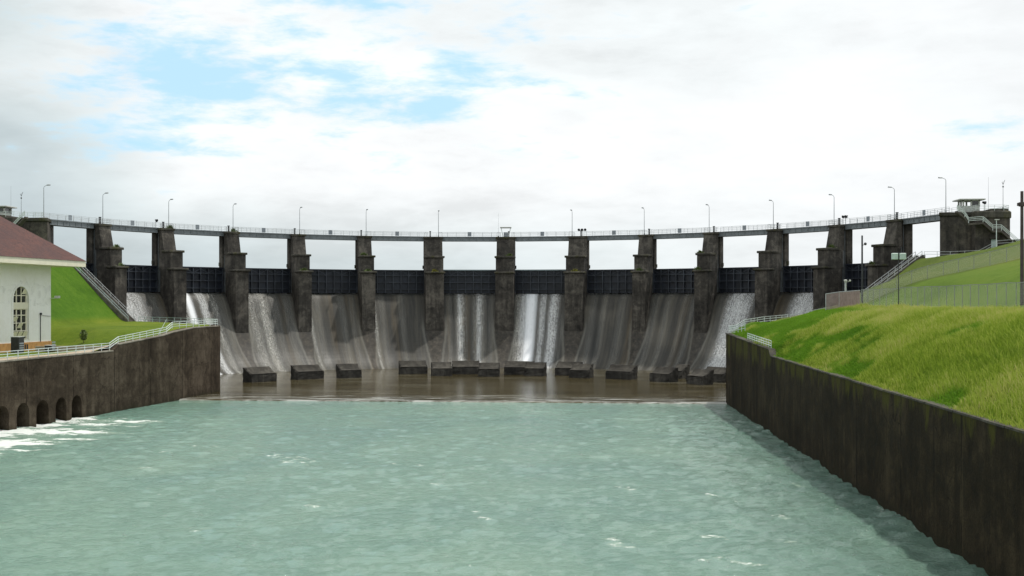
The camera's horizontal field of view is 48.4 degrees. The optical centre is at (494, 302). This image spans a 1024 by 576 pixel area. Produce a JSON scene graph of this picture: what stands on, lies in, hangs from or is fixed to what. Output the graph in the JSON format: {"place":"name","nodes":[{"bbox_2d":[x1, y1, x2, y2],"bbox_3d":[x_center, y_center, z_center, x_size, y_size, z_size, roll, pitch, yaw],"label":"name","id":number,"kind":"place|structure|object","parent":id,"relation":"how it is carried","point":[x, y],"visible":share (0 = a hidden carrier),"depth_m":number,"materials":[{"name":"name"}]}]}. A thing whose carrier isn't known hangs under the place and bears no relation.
{"place":"outdoors","nodes":[
{"label":"outdoors","id":0,"kind":"place"},
{"bbox_2d":[0,345,110,359],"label":"path","id":1,"kind":"structure","parent":0,"point":[9,358],"depth_m":166.73,"materials":[{"name":"concrete"}]},
{"bbox_2d":[0,267,209,357],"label":"grass bank","id":2,"kind":"structure","parent":0,"point":[78,305],"depth_m":217.49,"materials":[{"name":"green plant"}]},
{"bbox_2d":[11,336,24,352],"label":"machinery cabinet","id":3,"kind":"object","parent":2,"relation":"on","point":[17,342],"visible":0.91,"depth_m":174.85,"materials":[{"name":"metal"}]},
{"bbox_2d":[0,216,85,352],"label":"powerhouse","id":4,"kind":"structure","parent":2,"relation":"on","point":[28,260],"depth_m":183.59,"materials":[{"name":"white paint"}]},
{"bbox_2d":[12,284,29,339],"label":"window","id":5,"kind":"structure","parent":4,"relation":"in","point":[20,305],"depth_m":182.61,"materials":[{"name":"white paint"}]},
{"bbox_2d":[44,342,55,350],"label":"machinery cabinet","id":6,"kind":"object","parent":2,"relation":"on","point":[50,346],"visible":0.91,"depth_m":179.90,"materials":[{"name":"metal"}]},
{"bbox_2d":[35,346,103,351],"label":"wall","id":7,"kind":"structure","parent":2,"relation":"on","point":[65,348],"depth_m":180.95,"materials":[{"name":"concrete"}]},
{"bbox_2d":[79,329,87,342],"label":"sapling","id":8,"kind":"object","parent":2,"relation":"on","point":[83,337],"visible":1,"depth_m":184.84,"materials":[{"name":"green plant"}]},
{"bbox_2d":[74,267,134,321],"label":"stairway","id":9,"kind":"object","parent":2,"relation":"on","point":[118,310],"visible":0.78,"depth_m":235.45,"materials":[{"name":"concrete"}]},
{"bbox_2d":[141,317,201,323],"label":"guard rail","id":10,"kind":"object","parent":2,"relation":"on","point":[145,319],"visible":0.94,"depth_m":226.00,"materials":[{"name":"grey metal"}]},
{"bbox_2d":[179,368,726,403],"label":"spillway apron","id":11,"kind":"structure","parent":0,"point":[381,385],"depth_m":219.70,"materials":[{"name":"concrete"}]},
{"bbox_2d":[186,293,220,374],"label":"falling water","id":12,"kind":"structure","parent":11,"relation":"on","point":[191,310],"depth_m":272.77,"materials":[{"name":"white liquid"}]},
{"bbox_2d":[196,294,232,373],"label":"falling water","id":13,"kind":"structure","parent":11,"relation":"on","point":[210,324],"depth_m":274.55,"materials":[{"name":"white liquid"}]},
{"bbox_2d":[242,366,276,382],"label":"baffle block","id":14,"kind":"structure","parent":11,"relation":"in","point":[258,374],"depth_m":240.62,"materials":[{"name":"concrete"}]},
{"bbox_2d":[290,364,323,379],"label":"baffle block","id":15,"kind":"structure","parent":11,"relation":"in","point":[301,372],"depth_m":248.95,"materials":[{"name":"concrete"}]},
{"bbox_2d":[336,363,361,377],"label":"baffle block","id":16,"kind":"structure","parent":11,"relation":"in","point":[348,371],"depth_m":253.63,"materials":[{"name":"concrete"}]},
{"bbox_2d":[398,360,427,373],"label":"baffle block","id":17,"kind":"structure","parent":11,"relation":"in","point":[414,367],"depth_m":267.10,"materials":[{"name":"concrete"}]},
{"bbox_2d":[431,362,451,375],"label":"baffle block","id":18,"kind":"structure","parent":11,"relation":"in","point":[441,368],"depth_m":260.04,"materials":[{"name":"concrete"}]},
{"bbox_2d":[452,361,479,373],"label":"baffle block","id":19,"kind":"structure","parent":11,"relation":"in","point":[465,367],"depth_m":266.71,"materials":[{"name":"concrete"}]},
{"bbox_2d":[478,363,499,376],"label":"baffle block","id":20,"kind":"structure","parent":11,"relation":"in","point":[488,369],"depth_m":257.68,"materials":[{"name":"concrete"}]},
{"bbox_2d":[504,361,533,374],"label":"baffle block","id":21,"kind":"structure","parent":11,"relation":"in","point":[513,367],"depth_m":264.79,"materials":[{"name":"concrete"}]},
{"bbox_2d":[519,296,525,360],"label":"falling water","id":22,"kind":"structure","parent":11,"relation":"on","point":[521,334],"depth_m":300.67,"materials":[{"name":"white liquid"}]},
{"bbox_2d":[522,294,536,360],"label":"falling water","id":23,"kind":"structure","parent":11,"relation":"on","point":[532,326],"depth_m":300.22,"materials":[{"name":"white liquid"}]},
{"bbox_2d":[524,362,546,375],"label":"baffle block","id":24,"kind":"structure","parent":11,"relation":"in","point":[535,368],"depth_m":260.24,"materials":[{"name":"concrete"}]},
{"bbox_2d":[536,294,545,361],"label":"falling water","id":25,"kind":"structure","parent":11,"relation":"on","point":[538,355],"depth_m":299.14,"materials":[{"name":"white liquid"}]},
{"bbox_2d":[555,361,582,375],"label":"baffle block","id":26,"kind":"structure","parent":11,"relation":"in","point":[562,368],"depth_m":262.63,"materials":[{"name":"concrete"}]},
{"bbox_2d":[569,364,593,377],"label":"baffle block","id":27,"kind":"structure","parent":11,"relation":"in","point":[581,370],"depth_m":253.65,"materials":[{"name":"concrete"}]},
{"bbox_2d":[605,364,637,379],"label":"baffle block","id":28,"kind":"structure","parent":11,"relation":"in","point":[623,372],"depth_m":249.15,"materials":[{"name":"concrete"}]},
{"bbox_2d":[649,366,677,381],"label":"baffle block","id":29,"kind":"structure","parent":11,"relation":"in","point":[663,374],"depth_m":240.65,"materials":[{"name":"concrete"}]},
{"bbox_2d":[675,364,689,378],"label":"baffle block","id":30,"kind":"structure","parent":11,"relation":"in","point":[683,370],"depth_m":251.20,"materials":[{"name":"concrete"}]},
{"bbox_2d":[686,369,713,384],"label":"baffle block","id":31,"kind":"structure","parent":11,"relation":"in","point":[701,376],"depth_m":232.60,"materials":[{"name":"concrete"}]},
{"bbox_2d":[706,366,725,382],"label":"baffle block","id":32,"kind":"structure","parent":11,"relation":"in","point":[720,374],"depth_m":239.77,"materials":[{"name":"concrete"}]},
{"bbox_2d":[127,291,860,293],"bbox_3d":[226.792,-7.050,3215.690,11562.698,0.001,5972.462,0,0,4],"label":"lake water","id":33,"kind":"structure","parent":0,"point":[476,293],"depth_m":902.35,"materials":[{"name":"grey liquid"}]},
{"bbox_2d":[0,400,988,575],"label":"river water","id":34,"kind":"structure","parent":0,"point":[256,488],"depth_m":99.35,"materials":[{"name":"teal liquid"}]},
{"bbox_2d":[0,0,1023,269],"label":"sky","id":35,"kind":"structure","parent":0,"point":[487,115],"materials":[{"name":"white"}]},
{"bbox_2d":[709,293,743,366],"bbox_3d":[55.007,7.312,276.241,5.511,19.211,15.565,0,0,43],"label":"falling water","id":36,"kind":"structure","parent":0,"point":[717,352],"depth_m":277.17,"materials":[{"name":"white liquid"}]},
{"bbox_2d":[720,293,753,366],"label":"falling water","id":37,"kind":"structure","parent":0,"point":[740,311],"depth_m":276.25,"materials":[{"name":"white liquid"}]},
{"bbox_2d":[731,241,1023,424],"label":"grass bank","id":38,"kind":"structure","parent":0,"point":[1002,271],"depth_m":152.69,"materials":[{"name":"green plant"}]},
{"bbox_2d":[825,290,859,309],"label":"screen panel","id":39,"kind":"object","parent":38,"relation":"on","point":[845,298],"visible":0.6,"depth_m":164.72,"materials":[{"name":"concrete"}]},
{"bbox_2d":[861,235,866,302],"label":"utility pole","id":40,"kind":"object","parent":38,"relation":"on","point":[865,243],"visible":0.94,"depth_m":167.54,"materials":[{"name":"metal"}]},
{"bbox_2d":[733,301,1023,428],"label":"long grass","id":41,"kind":"structure","parent":38,"relation":"on","point":[860,327],"depth_m":102.02,"materials":[{"name":"green plant"}]},
{"bbox_2d":[866,251,924,288],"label":"stairway","id":42,"kind":"object","parent":38,"relation":"on","point":[903,266],"visible":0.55,"depth_m":221.79,"materials":[{"name":"metal"}]},
{"bbox_2d":[891,252,905,303],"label":"floodlight pole","id":43,"kind":"object","parent":38,"relation":"on","point":[898,255],"visible":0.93,"depth_m":139.78,"materials":[{"name":"metal"}]},
{"bbox_2d":[860,244,1019,302],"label":"chain link fence","id":44,"kind":"object","parent":38,"relation":"on","point":[958,269],"visible":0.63,"depth_m":162.83,"materials":[{"name":"silver metal"}]},
{"bbox_2d":[861,282,1023,307],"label":"chain link fence","id":45,"kind":"object","parent":38,"relation":"on","point":[931,295],"visible":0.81,"depth_m":121.96,"materials":[{"name":"silver metal"}]},
{"bbox_2d":[924,239,1016,254],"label":"guard rail","id":46,"kind":"object","parent":38,"relation":"on","point":[972,250],"visible":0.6,"depth_m":218.35,"materials":[{"name":"metal"}]},
{"bbox_2d":[939,208,1019,255],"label":"abutment","id":47,"kind":"object","parent":38,"relation":"on","point":[958,234],"visible":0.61,"depth_m":222.08,"materials":[{"name":"concrete"}]},
{"bbox_2d":[902,207,956,224],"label":"walkway span","id":48,"kind":"object","parent":47,"relation":"on","point":[922,218],"visible":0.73,"depth_m":234.23,"materials":[{"name":"paint"}]},
{"bbox_2d":[952,198,985,211],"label":"guard hut","id":49,"kind":"object","parent":47,"relation":"on","point":[975,202],"visible":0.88,"depth_m":222.84,"materials":[{"name":"paint"}]},
{"bbox_2d":[958,200,979,205],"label":"window frame","id":50,"kind":"structure","parent":49,"relation":"in","point":[960,203],"depth_m":222.89,"materials":[{"name":"paint"}]},
{"bbox_2d":[959,205,1008,210],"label":"guard rail","id":51,"kind":"object","parent":47,"relation":"on","point":[994,208],"visible":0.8,"depth_m":219.75,"materials":[{"name":"metal"}]},
{"bbox_2d":[955,205,1019,241],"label":"stairway","id":52,"kind":"object","parent":47,"relation":"attached to","point":[984,225],"visible":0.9,"depth_m":218.11,"materials":[{"name":"metal"}]},
{"bbox_2d":[991,239,995,247],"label":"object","id":53,"kind":"structure","parent":47,"relation":"in","point":[992,240],"depth_m":219.44,"materials":[{"name":"paint"}]},
{"bbox_2d":[1017,191,1023,305],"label":"utility pole","id":54,"kind":"object","parent":38,"relation":"on","point":[1020,204],"visible":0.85,"depth_m":112.50,"materials":[{"name":"black metal"}]},
{"label":"ground","id":55,"kind":"structure","parent":0,"visible":0},
{"bbox_2d":[0,325,219,429],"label":"river wall","id":56,"kind":"structure","parent":55,"relation":"on","point":[173,365],"depth_m":176.25,"materials":[{"name":"concrete"}]},
{"bbox_2d":[0,318,217,359],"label":"guard rail","id":57,"kind":"object","parent":56,"relation":"on","point":[132,338],"visible":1,"depth_m":177.06,"materials":[{"name":"metal"}]},
{"bbox_2d":[127,292,860,373],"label":"spillway","id":58,"kind":"object","parent":55,"relation":"on","point":[274,339],"visible":0.38,"depth_m":291.52,"materials":[{"name":"concrete"}]},
{"bbox_2d":[0,215,53,243],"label":"abutment","id":59,"kind":"object","parent":58,"relation":"on","point":[43,228],"visible":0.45,"depth_m":236.68,"materials":[{"name":"concrete"}]},
{"bbox_2d":[0,206,16,215],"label":"guard hut","id":60,"kind":"object","parent":59,"relation":"on","point":[7,209],"visible":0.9,"depth_m":240.07,"materials":[{"name":"paint"}]},
{"bbox_2d":[13,211,27,226],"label":"stairway","id":61,"kind":"object","parent":59,"relation":"attached to","point":[22,221],"visible":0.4,"depth_m":232.70,"materials":[{"name":"metal"}]},
{"bbox_2d":[0,211,43,217],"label":"guard rail","id":62,"kind":"object","parent":59,"relation":"on","point":[27,215],"visible":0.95,"depth_m":236.41,"materials":[{"name":"metal"}]},
{"bbox_2d":[33,213,96,228],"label":"walkway span","id":63,"kind":"object","parent":59,"relation":"on","point":[71,224],"visible":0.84,"depth_m":247.72,"materials":[{"name":"paint"}]},
{"bbox_2d":[86,218,128,310],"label":"dam pier","id":64,"kind":"structure","parent":58,"relation":"on","point":[103,255],"depth_m":253.45,"materials":[{"name":"concrete"}]},
{"bbox_2d":[83,263,93,277],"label":"spillway gate","id":65,"kind":"structure","parent":64,"relation":"attached to","point":[90,267],"depth_m":253.75,"materials":[{"name":"metal"}]},
{"bbox_2d":[97,218,160,232],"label":"walkway span","id":66,"kind":"object","parent":64,"relation":"on","point":[133,228],"visible":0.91,"depth_m":264.05,"materials":[{"name":"paint"}]},
{"bbox_2d":[125,265,157,291],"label":"spillway gate","id":67,"kind":"structure","parent":64,"relation":"attached to","point":[142,278],"depth_m":266.36,"materials":[{"name":"metal"}]},
{"bbox_2d":[127,293,143,320],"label":"falling water","id":68,"kind":"structure","parent":58,"relation":"on","point":[134,310],"depth_m":259.69,"materials":[{"name":"white liquid"}]},
{"bbox_2d":[151,223,188,322],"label":"dam pier","id":69,"kind":"structure","parent":58,"relation":"on","point":[167,258],"depth_m":267.81,"materials":[{"name":"concrete"}]},
{"bbox_2d":[161,223,226,235],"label":"walkway span","id":70,"kind":"object","parent":69,"relation":"on","point":[201,232],"visible":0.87,"depth_m":278.31,"materials":[{"name":"paint"}]},
{"bbox_2d":[218,227,250,332],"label":"dam pier","id":71,"kind":"structure","parent":58,"relation":"on","point":[232,259],"depth_m":280.27,"materials":[{"name":"concrete"}]},
{"bbox_2d":[183,266,223,291],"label":"spillway gate","id":72,"kind":"structure","parent":71,"relation":"attached to","point":[204,279],"depth_m":279.93,"materials":[{"name":"metal"}]},
{"bbox_2d":[246,268,290,292],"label":"spillway gate","id":73,"kind":"structure","parent":71,"relation":"attached to","point":[268,280],"depth_m":291.05,"materials":[{"name":"metal"}]},
{"bbox_2d":[286,229,313,331],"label":"dam pier","id":74,"kind":"structure","parent":58,"relation":"on","point":[298,258],"depth_m":289.83,"materials":[{"name":"concrete"}]},
{"bbox_2d":[231,227,293,238],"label":"walkway span","id":75,"kind":"object","parent":74,"relation":"on","point":[276,235],"visible":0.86,"depth_m":290.08,"materials":[{"name":"paint"}]},
{"bbox_2d":[354,231,376,330],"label":"dam pier","id":76,"kind":"structure","parent":58,"relation":"on","point":[366,288],"depth_m":296.46,"materials":[{"name":"concrete"}]},
{"bbox_2d":[300,229,357,240],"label":"walkway span","id":77,"kind":"object","parent":76,"relation":"on","point":[329,237],"visible":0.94,"depth_m":298.93,"materials":[{"name":"paint"}]},
{"bbox_2d":[310,269,357,292],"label":"spillway gate","id":78,"kind":"structure","parent":76,"relation":"attached to","point":[334,280],"depth_m":299.65,"materials":[{"name":"metal"}]},
{"bbox_2d":[366,231,426,241],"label":"walkway span","id":79,"kind":"object","parent":76,"relation":"on","point":[396,237],"visible":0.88,"depth_m":304.40,"materials":[{"name":"paint"}]},
{"bbox_2d":[374,270,423,292],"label":"spillway gate","id":80,"kind":"structure","parent":76,"relation":"attached to","point":[399,281],"depth_m":304.99,"materials":[{"name":"metal"}]},
{"bbox_2d":[422,232,444,330],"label":"dam pier","id":81,"kind":"structure","parent":58,"relation":"on","point":[433,257],"depth_m":300.23,"materials":[{"name":"concrete"}]},
{"bbox_2d":[439,232,499,241],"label":"walkway span","id":82,"kind":"object","parent":81,"relation":"on","point":[469,239],"visible":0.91,"depth_m":306.92,"materials":[{"name":"paint"}]},
{"bbox_2d":[458,298,461,360],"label":"falling water","id":83,"kind":"structure","parent":58,"relation":"on","point":[460,326],"depth_m":301.34,"materials":[{"name":"white liquid"}]},
{"bbox_2d":[477,299,480,360],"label":"falling water","id":84,"kind":"structure","parent":58,"relation":"on","point":[478,332],"depth_m":300.13,"materials":[{"name":"white liquid"}]},
{"bbox_2d":[494,232,515,330],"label":"dam pier","id":85,"kind":"structure","parent":58,"relation":"on","point":[504,273],"depth_m":300.62,"materials":[{"name":"concrete"}]},
{"bbox_2d":[443,270,495,292],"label":"spillway gate","id":86,"kind":"structure","parent":85,"relation":"attached to","point":[469,281],"depth_m":307.42,"materials":[{"name":"metal"}]},
{"bbox_2d":[512,231,572,241],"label":"walkway span","id":87,"kind":"object","parent":85,"relation":"on","point":[541,237],"visible":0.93,"depth_m":305.47,"materials":[{"name":"paint"}]},
{"bbox_2d":[545,294,558,367],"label":"falling water","id":88,"kind":"structure","parent":58,"relation":"on","point":[554,311],"depth_m":298.54,"materials":[{"name":"white liquid"}]},
{"bbox_2d":[563,232,589,330],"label":"dam pier","id":89,"kind":"structure","parent":58,"relation":"on","point":[577,257],"depth_m":297.66,"materials":[{"name":"concrete"}]},
{"bbox_2d":[515,269,565,292],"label":"spillway gate","id":90,"kind":"structure","parent":89,"relation":"attached to","point":[542,281],"depth_m":305.92,"materials":[{"name":"metal"}]},
{"bbox_2d":[587,269,633,292],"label":"spillway gate","id":91,"kind":"structure","parent":89,"relation":"attached to","point":[611,281],"depth_m":300.82,"materials":[{"name":"metal"}]},
{"bbox_2d":[630,230,656,331],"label":"dam pier","id":92,"kind":"structure","parent":58,"relation":"on","point":[645,258],"depth_m":291.45,"materials":[{"name":"concrete"}]},
{"bbox_2d":[585,230,646,240],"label":"walkway span","id":93,"kind":"object","parent":92,"relation":"on","point":[613,236],"visible":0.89,"depth_m":300.04,"materials":[{"name":"paint"}]},
{"bbox_2d":[653,268,694,292],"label":"spillway gate","id":94,"kind":"structure","parent":92,"relation":"attached to","point":[680,280],"depth_m":293.04,"materials":[{"name":"metal"}]},
{"bbox_2d":[650,227,709,238],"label":"walkway span","id":95,"kind":"object","parent":92,"relation":"on","point":[678,235],"visible":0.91,"depth_m":291.84,"materials":[{"name":"paint"}]},
{"bbox_2d":[692,227,723,332],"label":"dam pier","id":96,"kind":"structure","parent":58,"relation":"on","point":[710,263],"depth_m":282.37,"materials":[{"name":"concrete"}]},
{"bbox_2d":[753,224,788,321],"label":"dam pier","id":97,"kind":"structure","parent":58,"relation":"on","point":[773,258],"depth_m":270.64,"materials":[{"name":"concrete"}]},
{"bbox_2d":[719,267,757,292],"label":"spillway gate","id":98,"kind":"structure","parent":97,"relation":"attached to","point":[736,279],"depth_m":282.44,"materials":[{"name":"metal"}]},
{"bbox_2d":[715,224,774,236],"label":"walkway span","id":99,"kind":"object","parent":97,"relation":"on","point":[745,232],"visible":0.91,"depth_m":280.68,"materials":[{"name":"paint"}]},
{"bbox_2d":[791,294,808,315],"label":"falling water","id":100,"kind":"structure","parent":58,"relation":"on","point":[800,304],"depth_m":264.94,"materials":[{"name":"white liquid"}]},
{"bbox_2d":[811,219,852,310],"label":"dam pier","id":101,"kind":"structure","parent":58,"relation":"on","point":[829,273],"depth_m":256.61,"materials":[{"name":"concrete"}]},
{"bbox_2d":[783,265,817,291],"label":"spillway gate","id":102,"kind":"structure","parent":101,"relation":"attached to","point":[797,278],"depth_m":269.33,"materials":[{"name":"metal"}]},
{"bbox_2d":[781,219,841,233],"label":"walkway span","id":103,"kind":"object","parent":101,"relation":"on","point":[825,228],"visible":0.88,"depth_m":266.73,"materials":[{"name":"paint"}]},
{"bbox_2d":[845,263,868,290],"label":"spillway gate","id":104,"kind":"structure","parent":101,"relation":"attached to","point":[853,273],"depth_m":255.00,"materials":[{"name":"metal"}]},
{"bbox_2d":[842,214,901,229],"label":"walkway span","id":105,"kind":"object","parent":101,"relation":"on","point":[865,225],"visible":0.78,"depth_m":251.45,"materials":[{"name":"paint"}]},
{"bbox_2d":[865,213,912,288],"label":"dam pier","id":106,"kind":"structure","parent":58,"relation":"on","point":[898,237],"depth_m":240.41,"materials":[{"name":"concrete"}]},
{"bbox_2d":[888,186,894,218],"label":"street lamp","id":107,"kind":"object","parent":106,"relation":"on","point":[894,200],"visible":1,"depth_m":241.94,"materials":[{"name":"metal"}]},
{"bbox_2d":[725,333,1023,575],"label":"river wall","id":108,"kind":"structure","parent":55,"relation":"on","point":[947,477],"depth_m":88.86,"materials":[{"name":"concrete"}]},
{"bbox_2d":[729,314,787,332],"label":"guard rail","id":109,"kind":"object","parent":108,"relation":"on","point":[734,329],"visible":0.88,"depth_m":194.28,"materials":[{"name":"metal"}]},
{"bbox_2d":[747,333,771,347],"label":"guard rail","id":110,"kind":"object","parent":108,"relation":"on","point":[759,339],"visible":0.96,"depth_m":159.40,"materials":[{"name":"metal"}]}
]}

